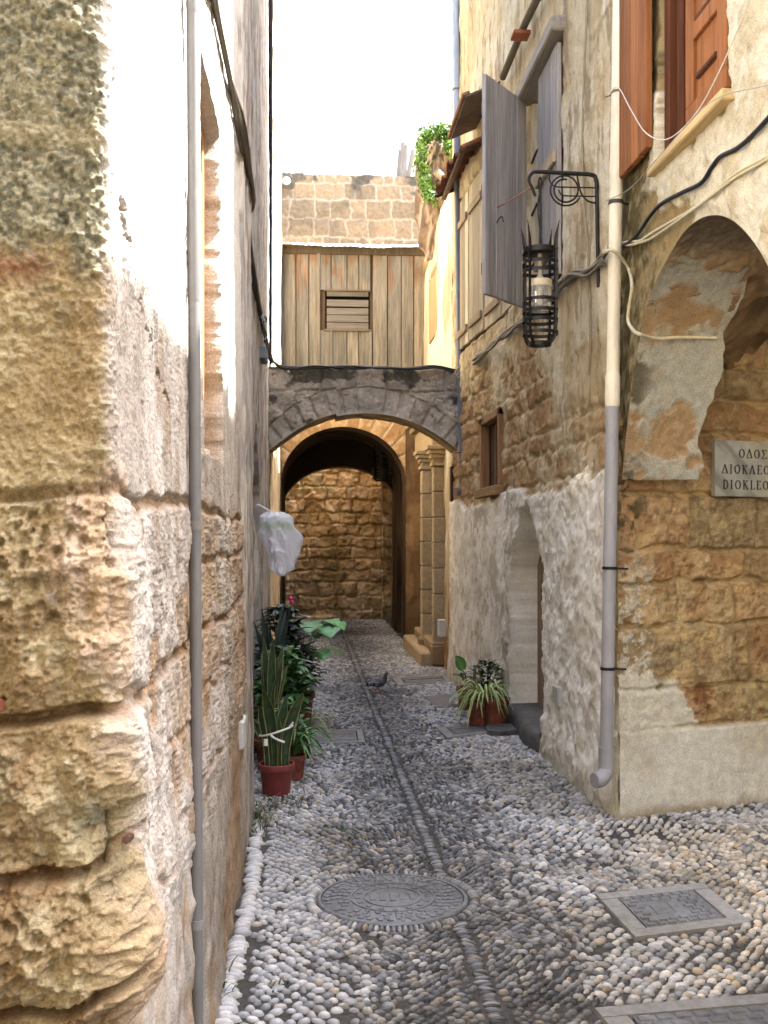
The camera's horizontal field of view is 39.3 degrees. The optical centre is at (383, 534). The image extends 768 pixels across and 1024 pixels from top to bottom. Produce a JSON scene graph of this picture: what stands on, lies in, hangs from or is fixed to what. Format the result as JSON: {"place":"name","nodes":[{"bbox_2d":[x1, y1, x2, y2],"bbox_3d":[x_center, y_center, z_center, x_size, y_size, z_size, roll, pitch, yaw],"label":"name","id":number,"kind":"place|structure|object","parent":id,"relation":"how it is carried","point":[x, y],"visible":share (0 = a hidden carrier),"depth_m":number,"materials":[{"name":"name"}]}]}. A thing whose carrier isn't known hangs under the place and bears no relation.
{"place":"outdoors","nodes":[
{"label":"outdoors","id":0,"kind":"place"},
{"bbox_2d":[0,0,247,1023],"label":"corner house","id":1,"kind":"structure","parent":0,"point":[96,840],"depth_m":1.78,"materials":[{"name":"stone"}]},
{"bbox_2d":[186,0,203,1023],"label":"drainpipe","id":2,"kind":"object","parent":1,"relation":"attached to","point":[194,297],"visible":0.83,"depth_m":2.78,"materials":[{"name":"plastic"}]},
{"bbox_2d":[200,120,203,393],"bbox_3d":[-0.661,-0.872,3.612,0.045,1.215,0.700,0,0,-4],"label":"window","id":3,"kind":"structure","parent":1,"relation":"in","point":[202,133],"depth_m":3.92,"materials":[{"name":"white wood"}]},
{"bbox_2d":[238,715,246,749],"bbox_3d":[-0.658,0.889,4.853,0.066,0.125,0.200,0,0,-4],"label":"wall box","id":4,"kind":"object","parent":1,"relation":"attached to","point":[242,734],"visible":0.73,"depth_m":4.77,"materials":[{"name":"paint"}]},
{"bbox_2d":[268,0,282,638],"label":"pale house","id":5,"kind":"structure","parent":0,"point":[277,102],"depth_m":13.13,"materials":[{"name":"paint"}]},
{"bbox_2d":[281,172,418,618],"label":"end house","id":6,"kind":"structure","parent":0,"point":[342,518],"depth_m":19.92,"materials":[{"name":"stone"}]},
{"bbox_2d":[282,177,290,184],"bbox_3d":[-1.788,-6.495,19.708,0.150,0.150,0.130,0,0,-4],"label":"floodlight","id":7,"kind":"object","parent":6,"relation":"attached to","point":[286,180],"visible":1,"depth_m":19.66,"materials":[{"name":"paint"}]},
{"bbox_2d":[396,150,400,176],"bbox_3d":[0.279,-6.912,20.070,0.110,0.558,0.027,0,0,-4],"label":"broken board","id":8,"kind":"object","parent":6,"relation":"on","point":[398,165],"visible":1,"depth_m":20.06,"materials":[{"name":"grey wood"}]},
{"bbox_2d":[400,142,404,175],"bbox_3d":[0.345,-6.984,20.075,0.109,0.696,0.034,0,0,-4],"label":"broken board","id":9,"kind":"object","parent":6,"relation":"on","point":[402,159],"visible":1,"depth_m":20.06,"materials":[{"name":"grey wood"}]},
{"bbox_2d":[403,145,407,175],"bbox_3d":[0.400,-6.957,20.079,0.091,0.658,0.027,0,0,-4],"label":"broken board","id":10,"kind":"object","parent":6,"relation":"on","point":[405,159],"visible":1,"depth_m":20.07,"materials":[{"name":"grey wood"}]},
{"bbox_2d":[406,149,414,176],"bbox_3d":[0.490,-6.912,20.085,0.192,0.580,0.034,0,0,-4],"label":"broken board","id":11,"kind":"object","parent":6,"relation":"on","point":[410,162],"visible":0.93,"depth_m":20.07,"materials":[{"name":"grey wood"}]},
{"bbox_2d":[410,131,423,176],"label":"white parapet","id":12,"kind":"structure","parent":6,"relation":"on","point":[413,147],"depth_m":20.14,"materials":[{"name":"paint"}]},
{"bbox_2d":[281,0,451,175],"label":"sky","id":13,"kind":"structure","parent":0,"point":[361,78],"materials":[{"name":"white"}]},
{"bbox_2d":[403,193,452,669],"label":"portal house","id":14,"kind":"structure","parent":0,"point":[425,644],"depth_m":12.84,"materials":[{"name":"paint"}]},
{"bbox_2d":[414,135,451,260],"bbox_3d":[0.788,-4.476,14.152,0.766,1.808,1.203,0,0,-4],"label":"ruined stub","id":15,"kind":"object","parent":14,"relation":"on","point":[426,217],"visible":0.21,"depth_m":13.85,"materials":[{"name":"stone"}]},
{"bbox_2d":[412,120,452,207],"bbox_3d":[0.661,-4.686,13.560,0.600,1.064,0.673,0,0,-4],"label":"ivy","id":16,"kind":"object","parent":15,"relation":"attached to","point":[440,130],"visible":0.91,"depth_m":13.51,"materials":[{"name":"green plant"}]},
{"bbox_2d":[437,619,445,636],"bbox_3d":[0.650,1.048,12.110,0.084,0.190,0.140,0,0,-4],"label":"wall box","id":17,"kind":"object","parent":14,"relation":"attached to","point":[441,627],"visible":1,"depth_m":12.04,"materials":[{"name":"paint"}]},
{"bbox_2d":[452,679,517,725],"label":"potted plant","id":18,"kind":"object","parent":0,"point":[495,705],"visible":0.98,"depth_m":8.57,"materials":[{"name":"green plant"}]},
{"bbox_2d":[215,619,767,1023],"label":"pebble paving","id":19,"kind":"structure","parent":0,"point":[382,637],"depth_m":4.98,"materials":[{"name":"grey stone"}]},
{"bbox_2d":[253,600,291,664],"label":"potted plant","id":20,"kind":"object","parent":19,"relation":"on","point":[281,630],"visible":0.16,"depth_m":7.88,"materials":[{"name":"green plant"}]},
{"bbox_2d":[254,682,303,796],"bbox_3d":[-0.634,1.210,6.421,0.312,0.680,0.228,0,0,-32],"label":"potted plant","id":21,"kind":"object","parent":19,"relation":"on","point":[276,766],"visible":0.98,"depth_m":6.38,"materials":[{"name":"green plant"}]},
{"bbox_2d":[253,661,306,721],"bbox_3d":[-0.762,1.222,7.584,0.446,0.658,0.495,0,0,-4],"label":"potted plant","id":22,"kind":"object","parent":19,"relation":"on","point":[258,701],"visible":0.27,"depth_m":7.56,"materials":[{"name":"green plant"}]},
{"bbox_2d":[254,596,321,697],"bbox_3d":[-0.780,1.010,8.423,0.616,1.080,0.588,0,0,-4],"label":"potted plant","id":23,"kind":"object","parent":19,"relation":"on","point":[293,634],"visible":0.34,"depth_m":8.36,"materials":[{"name":"green plant"}]},
{"bbox_2d":[253,644,323,714],"bbox_3d":[-0.714,1.166,7.704,0.570,0.769,0.520,0,0,-4],"label":"potted plant","id":24,"kind":"object","parent":19,"relation":"on","point":[305,683],"visible":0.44,"depth_m":7.67,"materials":[{"name":"green plant"}]},
{"bbox_2d":[221,783,361,1004],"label":"weeds","id":25,"kind":"object","parent":19,"relation":"on","point":[259,816],"visible":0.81,"depth_m":5.81,"materials":[{"name":"green plant"}]},
{"bbox_2d":[286,618,345,721],"bbox_3d":[-0.638,1.082,8.779,0.667,0.939,1.032,0,0,-4],"label":"potted plant","id":26,"kind":"object","parent":19,"relation":"on","point":[329,630],"visible":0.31,"depth_m":8.75,"materials":[{"name":"green plant"}]},
{"bbox_2d":[290,707,343,758],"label":"potted plant","id":27,"kind":"object","parent":19,"relation":"on","point":[300,728],"visible":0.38,"depth_m":7.38,"materials":[{"name":"green plant"}]},
{"bbox_2d":[364,673,388,692],"bbox_3d":[-0.075,1.439,10.479,0.252,0.194,0.096,0,0,-4],"label":"pigeon","id":28,"kind":"object","parent":19,"relation":"on","point":[378,682],"visible":1,"depth_m":10.45,"materials":[{"name":"paint"}]},
{"bbox_2d":[449,695,457,703],"bbox_3d":[0.633,1.496,9.773,0.077,0.084,0.092,0,0,-32],"label":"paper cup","id":29,"kind":"object","parent":19,"relation":"on","point":[453,700],"visible":0.68,"depth_m":9.78,"materials":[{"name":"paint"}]},
{"bbox_2d":[464,659,504,698],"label":"potted plant","id":30,"kind":"object","parent":19,"relation":"on","point":[489,667],"visible":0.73,"depth_m":9.11,"materials":[{"name":"green plant"}]},
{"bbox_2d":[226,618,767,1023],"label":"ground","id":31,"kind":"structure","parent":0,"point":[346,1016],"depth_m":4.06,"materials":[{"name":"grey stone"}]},
{"bbox_2d":[237,0,270,855],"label":"grey house","id":32,"kind":"structure","parent":31,"relation":"on","point":[253,52],"depth_m":8.13,"materials":[{"name":"paint"}]},
{"bbox_2d":[210,0,273,362],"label":"cable","id":33,"kind":"object","parent":32,"relation":"attached to","point":[241,130],"visible":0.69,"depth_m":4.96,"materials":[{"name":"black rubber"}]},
{"bbox_2d":[252,516,258,604],"bbox_3d":[-0.888,0.189,7.353,0.061,0.638,0.058,0,0,-20],"label":"twine","id":34,"kind":"object","parent":32,"relation":"hanging from","point":[255,562],"visible":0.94,"depth_m":7.35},
{"bbox_2d":[259,346,267,363],"bbox_3d":[-1.051,-1.554,9.307,0.084,0.100,0.350,0,0,-4],"label":"wall box","id":35,"kind":"object","parent":32,"relation":"attached to","point":[263,353],"visible":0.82,"depth_m":9.13,"materials":[{"name":"paint"}]},
{"bbox_2d":[260,313,269,352],"bbox_3d":[-1.030,-1.786,9.336,0.016,0.287,1.767,0,0,-4],"label":"cable","id":36,"kind":"object","parent":32,"relation":"attached to","point":[261,320],"visible":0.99,"depth_m":9.16,"materials":[{"name":"black rubber"}]},
{"bbox_2d":[270,0,272,364],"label":"cable","id":37,"kind":"object","parent":32,"relation":"attached to","point":[271,186],"visible":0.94,"depth_m":10.94,"materials":[{"name":"black rubber"}]},
{"bbox_2d":[256,504,302,575],"bbox_3d":[-0.765,0.036,7.862,0.331,0.529,0.161,0,0,-18],"label":"plastic bag","id":38,"kind":"object","parent":32,"relation":"hanging from","point":[280,536],"visible":1,"depth_m":7.82,"materials":[{"name":"plastic"}]},
{"bbox_2d":[254,637,287,762],"bbox_3d":[-0.754,1.106,7.123,0.210,0.887,0.268,0,0,10],"label":"potted plant","id":39,"kind":"object","parent":31,"relation":"on","point":[273,674],"visible":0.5,"depth_m":7.06,"materials":[{"name":"green plant"}]},
{"bbox_2d":[254,697,330,780],"bbox_3d":[-0.596,1.289,6.809,0.543,0.522,0.540,0,0,-4],"label":"potted plant","id":40,"kind":"object","parent":31,"relation":"on","point":[297,757],"visible":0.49,"depth_m":6.78,"materials":[{"name":"green plant"}]},
{"bbox_2d":[306,717,330,728],"bbox_3d":[-0.549,1.553,8.824,0.221,0.034,0.499,0,0,-4],"label":"access cover","id":41,"kind":"object","parent":31,"relation":"on","point":[321,722],"visible":0.45,"depth_m":8.78,"materials":[{"name":"concrete"}]},
{"bbox_2d":[311,729,364,744],"bbox_3d":[-0.411,1.553,8.230,0.517,0.034,0.594,0,0,-4],"label":"access cover","id":42,"kind":"object","parent":31,"relation":"on","point":[341,736],"visible":0.47,"depth_m":8.20,"materials":[{"name":"concrete"}]},
{"bbox_2d":[280,242,425,638],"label":"timber house","id":43,"kind":"structure","parent":31,"relation":"on","point":[352,304],"depth_m":15.52,"materials":[{"name":"wood"}]},
{"bbox_2d":[324,289,370,331],"bbox_3d":[-0.526,-3.232,15.509,0.720,0.643,0.135,0,0,-4],"label":"slatted window","id":44,"kind":"structure","parent":43,"relation":"in","point":[345,309],"depth_m":15.47,"materials":[{"name":"brown wood"}]},
{"bbox_2d":[372,439,390,481],"bbox_3d":[-0.040,-1.199,17.040,0.320,0.703,0.320,0,0,-4],"label":"hanging lantern","id":45,"kind":"object","parent":43,"relation":"hanging from","point":[378,457],"visible":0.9,"depth_m":16.93,"materials":[{"name":"black metal"}]},
{"bbox_2d":[299,873,467,927],"bbox_3d":[0.036,1.553,4.571,0.643,0.034,0.643,0,0,38],"label":"manhole cover","id":46,"kind":"object","parent":31,"relation":"on","point":[390,900],"visible":0.98,"depth_m":4.53,"materials":[{"name":"metal"}]},
{"bbox_2d":[392,675,451,685],"bbox_3d":[0.421,1.553,11.428,0.641,0.034,0.819,0,0,-4],"label":"access cover","id":47,"kind":"object","parent":31,"relation":"on","point":[416,680],"visible":0.76,"depth_m":11.43,"materials":[{"name":"concrete"}]},
{"bbox_2d":[425,693,458,707],"bbox_3d":[0.586,1.556,10.041,0.352,0.029,0.855,0,0,-4],"label":"access cover","id":48,"kind":"object","parent":31,"relation":"on","point":[437,701],"visible":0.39,"depth_m":10.01,"materials":[{"name":"metal"}]},
{"bbox_2d":[453,656,475,710],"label":"potted plant","id":49,"kind":"object","parent":31,"relation":"on","point":[460,662],"visible":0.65,"depth_m":9.47,"materials":[{"name":"green plant"}]},
{"bbox_2d":[436,723,503,738],"bbox_3d":[0.721,1.553,8.551,0.806,0.034,0.416,0,0,-30],"label":"access cover","id":50,"kind":"object","parent":31,"relation":"on","point":[453,731],"visible":0.52,"depth_m":8.46,"materials":[{"name":"concrete"}]},
{"bbox_2d":[447,684,504,726],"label":"potted plant","id":51,"kind":"object","parent":50,"relation":"on","point":[477,717],"visible":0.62,"depth_m":8.63,"materials":[{"name":"green plant"}]},
{"bbox_2d":[486,723,516,735],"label":"stone slab","id":52,"kind":"structure","parent":50,"relation":"on","point":[503,729],"depth_m":8.32,"materials":[{"name":"grey stone"}]},
{"bbox_2d":[434,0,620,814],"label":"alley house","id":53,"kind":"structure","parent":31,"relation":"on","point":[526,520],"depth_m":7.94,"materials":[{"name":"paint"}]},
{"bbox_2d":[268,366,457,452],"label":"stone arch","id":54,"kind":"structure","parent":53,"relation":"attached to","point":[424,402],"depth_m":11.33,"materials":[{"name":"grey stone"}]},
{"bbox_2d":[272,356,455,372],"bbox_3d":[-0.163,-1.814,11.256,2.082,0.214,0.041,0,0,-4],"label":"cable","id":55,"kind":"object","parent":54,"relation":"on","point":[355,367],"visible":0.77,"depth_m":11.24,"materials":[{"name":"black rubber"}]},
{"bbox_2d":[450,466,453,501],"bbox_3d":[0.741,-0.365,11.742,0.035,0.770,0.120,0,0,-4],"label":"rusty strip","id":56,"kind":"object","parent":53,"relation":"attached to","point":[451,483],"visible":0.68,"depth_m":11.68,"materials":[{"name":"metal"}]},
{"bbox_2d":[454,365,460,378],"bbox_3d":[0.827,-1.745,11.187,0.204,0.257,0.024,0,0,-4],"label":"cable","id":57,"kind":"object","parent":53,"relation":"attached to","point":[455,372],"visible":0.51,"depth_m":11.17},
{"bbox_2d":[451,0,464,496],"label":"drainpipe","id":58,"kind":"object","parent":53,"relation":"attached to","point":[455,34],"visible":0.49,"depth_m":11.22,"materials":[{"name":"plastic"}]},
{"bbox_2d":[474,406,504,498],"bbox_3d":[0.995,-0.735,9.865,0.155,0.770,1.180,0,0,-4],"label":"small window","id":59,"kind":"structure","parent":53,"relation":"in","point":[497,429],"depth_m":10.08,"materials":[{"name":"brown wood"}]},
{"bbox_2d":[497,188,530,207],"bbox_3d":[0.853,-2.201,7.026,0.028,0.307,1.381,0,0,-2],"label":"string","id":60,"kind":"object","parent":53,"relation":"attached to","point":[514,197],"visible":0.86,"depth_m":7.04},
{"bbox_2d":[472,253,605,364],"bbox_3d":[1.022,-1.675,8.724,0.127,0.316,5.364,0,0,-4],"label":"cable","id":61,"kind":"object","parent":53,"relation":"attached to","point":[570,276],"visible":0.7,"depth_m":6.99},
{"bbox_2d":[537,555,543,707],"bbox_3d":[1.303,0.615,8.278,0.065,1.570,1.170,0,0,-4],"label":"door","id":62,"kind":"structure","parent":53,"relation":"in","point":[540,568],"depth_m":8.78,"materials":[{"name":"brown wood"}]},
{"bbox_2d":[531,104,553,285],"bbox_3d":[1.185,-2.530,8.054,0.093,1.560,0.500,0,0,-4],"label":"window frame","id":63,"kind":"structure","parent":53,"relation":"in","point":[534,108],"depth_m":8.24,"materials":[{"name":"grey wood"}]},
{"bbox_2d":[553,684,561,706],"bbox_3d":[1.170,1.064,7.128,0.074,0.130,0.160,0,0,-4],"label":"wall box","id":64,"kind":"object","parent":53,"relation":"attached to","point":[557,691],"visible":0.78,"depth_m":7.06,"materials":[{"name":"paint"}]},
{"bbox_2d":[521,170,599,347],"bbox_3d":[1.021,-1.593,6.188,0.456,1.014,0.206,0,0,-4],"label":"wall lamp","id":65,"kind":"object","parent":53,"relation":"attached to","point":[540,298],"visible":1,"depth_m":6.17,"materials":[{"name":"black metal"}]},
{"bbox_2d":[581,0,591,374],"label":"cable","id":66,"kind":"object","parent":53,"relation":"attached to","point":[584,205],"visible":0.94,"depth_m":6.50,"materials":[{"name":"white plastic"}]},
{"bbox_2d":[596,883,750,940],"bbox_3d":[1.184,1.552,4.437,0.528,0.036,0.613,0,0,-4],"label":"access cover","id":67,"kind":"object","parent":31,"relation":"on","point":[652,913],"visible":0.97,"depth_m":4.40,"materials":[{"name":"concrete"}]},
{"bbox_2d":[594,993,767,1023],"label":"access cover","id":68,"kind":"object","parent":31,"relation":"on","point":[747,1009],"visible":1,"depth_m":3.47,"materials":[{"name":"concrete"}]},
{"bbox_2d":[612,0,767,819],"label":"arch house","id":69,"kind":"structure","parent":31,"relation":"on","point":[691,681],"depth_m":5.81,"materials":[{"name":"stone"}]},
{"bbox_2d":[590,0,628,787],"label":"drainpipe","id":70,"kind":"object","parent":69,"relation":"attached to","point":[601,776],"visible":0.94,"depth_m":5.67,"materials":[{"name":"plastic"}]},
{"bbox_2d":[603,248,716,339],"bbox_3d":[1.428,-1.244,5.592,0.483,0.511,0.332,0,0,-22],"label":"cable","id":71,"kind":"object","parent":69,"relation":"attached to","point":[625,263],"visible":1,"depth_m":5.55,"materials":[{"name":"beige plastic"}]},
{"bbox_2d":[664,0,685,149],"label":"window frame","id":72,"kind":"structure","parent":69,"relation":"in","point":[674,10],"depth_m":5.13,"materials":[{"name":"brown wood"}]},
{"bbox_2d":[608,0,750,140],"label":"wire","id":73,"kind":"object","parent":69,"relation":"attached to","point":[708,91],"visible":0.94,"depth_m":4.34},
{"bbox_2d":[602,154,767,252],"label":"cable","id":74,"kind":"object","parent":69,"relation":"attached to","point":[736,175],"visible":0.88,"depth_m":4.61,"materials":[{"name":"beige plastic"}]},
{"bbox_2d":[602,115,767,258],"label":"cable","id":75,"kind":"object","parent":69,"relation":"attached to","point":[752,135],"visible":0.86,"depth_m":4.56,"materials":[{"name":"black rubber"}]},
{"bbox_2d":[606,84,767,200],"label":"wire","id":76,"kind":"object","parent":69,"relation":"attached to","point":[684,127],"visible":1,"depth_m":4.46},
{"bbox_2d":[711,440,767,496],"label":"street sign","id":77,"kind":"object","parent":69,"relation":"attached to","point":[739,468],"visible":1,"depth_m":6.14,"materials":[{"name":"grey stone"}]}
]}

